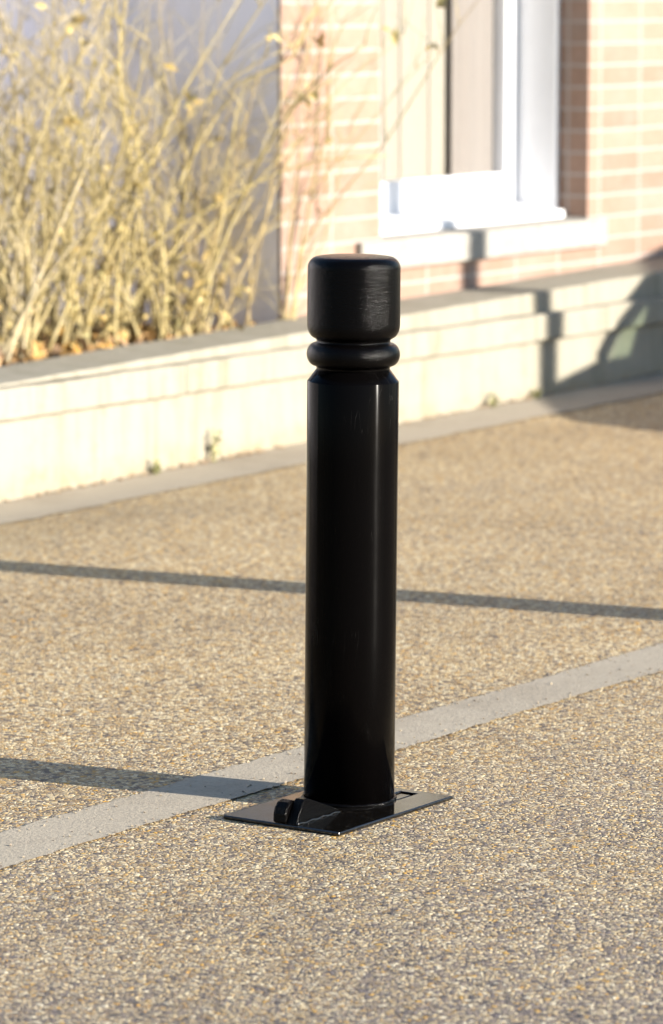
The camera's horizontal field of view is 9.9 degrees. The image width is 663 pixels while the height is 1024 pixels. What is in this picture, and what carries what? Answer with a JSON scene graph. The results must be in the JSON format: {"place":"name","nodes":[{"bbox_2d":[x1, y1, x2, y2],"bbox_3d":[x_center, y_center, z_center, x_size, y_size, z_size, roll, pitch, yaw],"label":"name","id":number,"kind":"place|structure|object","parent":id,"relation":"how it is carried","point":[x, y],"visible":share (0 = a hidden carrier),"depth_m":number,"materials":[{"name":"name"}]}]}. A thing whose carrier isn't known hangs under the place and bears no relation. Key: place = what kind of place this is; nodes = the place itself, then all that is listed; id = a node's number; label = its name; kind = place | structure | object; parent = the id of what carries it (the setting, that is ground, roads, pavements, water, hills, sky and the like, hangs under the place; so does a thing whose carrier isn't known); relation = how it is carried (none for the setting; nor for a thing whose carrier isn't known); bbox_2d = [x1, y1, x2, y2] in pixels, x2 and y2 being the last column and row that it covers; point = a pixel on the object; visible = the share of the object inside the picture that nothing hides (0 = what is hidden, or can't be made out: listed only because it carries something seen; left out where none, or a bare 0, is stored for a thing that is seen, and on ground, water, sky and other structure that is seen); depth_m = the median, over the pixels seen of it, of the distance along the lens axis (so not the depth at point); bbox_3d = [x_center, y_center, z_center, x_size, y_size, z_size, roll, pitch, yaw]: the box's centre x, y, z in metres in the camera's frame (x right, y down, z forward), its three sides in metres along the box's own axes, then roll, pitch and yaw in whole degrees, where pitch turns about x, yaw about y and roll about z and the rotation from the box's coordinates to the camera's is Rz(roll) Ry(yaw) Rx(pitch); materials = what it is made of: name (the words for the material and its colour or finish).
{"place":"outdoors","nodes":[
{"label":"outdoors","id":0,"kind":"place"},
{"bbox_2d":[0,391,662,1023],"bbox_3d":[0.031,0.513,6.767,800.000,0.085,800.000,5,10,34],"label":"ground","id":1,"kind":"structure","parent":0,"point":[146,641],"depth_m":7.20,"materials":[{"name":"beige gravel"}]},
{"bbox_2d":[0,0,662,328],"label":"brick house","id":2,"kind":"structure","parent":1,"relation":"on","point":[573,181],"depth_m":13.01,"materials":[{"name":"brick"}]},
{"bbox_2d":[381,0,450,180],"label":"vertical blind","id":3,"kind":"object","parent":2,"relation":"hanging from","point":[418,159],"visible":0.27,"depth_m":13.58,"materials":[{"name":"white paint"}]},
{"bbox_2d":[451,0,493,175],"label":"curtain","id":4,"kind":"object","parent":2,"relation":"hanging from","point":[472,68],"visible":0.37,"depth_m":13.83,"materials":[{"name":"beige fabric"}]},
{"bbox_2d":[381,0,563,234],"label":"window","id":5,"kind":"structure","parent":2,"relation":"in","point":[522,185],"depth_m":13.92,"materials":[{"name":"white paint"}]},
{"bbox_2d":[0,257,662,501],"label":"planter wall","id":6,"kind":"structure","parent":1,"relation":"on","point":[89,417],"depth_m":11.89,"materials":[{"name":"beige paint"}]},
{"bbox_2d":[0,643,662,868],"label":"paving band","id":7,"kind":"object","parent":1,"relation":"on","point":[36,839],"visible":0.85,"depth_m":7.00,"materials":[{"name":"grey concrete"}]},
{"bbox_2d":[0,642,662,865],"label":"loose grit","id":8,"kind":"object","parent":7,"relation":"on","point":[177,813],"visible":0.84,"depth_m":7.12,"materials":[{"name":"gravel"}]},
{"bbox_2d":[0,372,662,523],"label":"gutter strip","id":9,"kind":"object","parent":1,"relation":"on","point":[45,504],"visible":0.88,"depth_m":11.68,"materials":[{"name":"beige concrete"}]},
{"bbox_2d":[150,459,161,474],"bbox_3d":[-0.521,-0.123,11.343,0.047,0.074,0.047,5,10,34],"label":"wall weed","id":10,"kind":"object","parent":9,"relation":"on","point":[156,470],"depth_m":11.35,"materials":[{"name":"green plant"}]},
{"bbox_2d":[209,428,222,461],"bbox_3d":[-0.346,-0.199,11.578,0.051,0.115,0.040,5,10,34],"label":"wall weed","id":11,"kind":"object","parent":9,"relation":"on","point":[214,446],"depth_m":11.58,"materials":[{"name":"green plant"}]},
{"bbox_2d":[5,371,657,501],"bbox_3d":[0.133,-0.265,12.301,0.050,0.071,4.521,5,10,34],"label":"debris","id":12,"kind":"object","parent":9,"relation":"on","point":[527,397],"visible":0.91,"depth_m":11.71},
{"bbox_2d":[488,393,501,406],"bbox_3d":[0.542,-0.372,12.864,0.047,0.062,0.056,5,10,34],"label":"wall weed","id":13,"kind":"object","parent":9,"relation":"on","point":[493,402],"depth_m":12.87,"materials":[{"name":"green plant"}]},
{"bbox_2d":[528,387,541,397],"bbox_3d":[0.700,-0.398,13.108,0.052,0.064,0.038,5,10,34],"label":"wall weed","id":14,"kind":"object","parent":9,"relation":"on","point":[537,394],"depth_m":13.10,"materials":[{"name":"green plant"}]},
{"bbox_2d":[223,253,452,835],"bbox_3d":[0.014,0.042,6.640,0.243,0.964,0.358,5,10,34],"label":"bollard","id":15,"kind":"object","parent":1,"relation":"on","point":[353,321],"visible":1,"depth_m":6.63,"materials":[{"name":"black metal"}]},
{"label":"soil","id":16,"kind":"structure","parent":0,"visible":0},
{"bbox_2d":[0,28,131,361],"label":"bare shrub","id":17,"kind":"object","parent":16,"relation":"on","point":[8,345],"visible":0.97,"depth_m":11.33,"materials":[{"name":"beige plant"}]},
{"bbox_2d":[0,0,131,337],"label":"bare shrub","id":18,"kind":"object","parent":16,"relation":"on","point":[5,50],"visible":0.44,"depth_m":12.14,"materials":[{"name":"beige plant"}]},
{"bbox_2d":[0,0,134,315],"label":"bare shrub","id":19,"kind":"object","parent":16,"relation":"on","point":[42,58],"visible":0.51,"depth_m":12.10,"materials":[{"name":"beige plant"}]},
{"bbox_2d":[0,312,255,366],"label":"leaf litter","id":20,"kind":"object","parent":16,"relation":"on","point":[38,350],"visible":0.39,"depth_m":11.77,"materials":[{"name":"yellow plant"}]},
{"bbox_2d":[0,0,378,346],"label":"bare shrub","id":21,"kind":"object","parent":16,"relation":"on","point":[163,329],"visible":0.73,"depth_m":12.08,"materials":[{"name":"yellow plant"}]},
{"bbox_2d":[0,0,388,358],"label":"bare shrub","id":22,"kind":"object","parent":16,"relation":"on","point":[40,316],"visible":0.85,"depth_m":11.65,"materials":[{"name":"yellow plant"}]},
{"bbox_2d":[0,0,477,339],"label":"bare shrub","id":23,"kind":"object","parent":16,"relation":"on","point":[394,33],"visible":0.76,"depth_m":12.23,"materials":[{"name":"yellow plant"}]}
]}

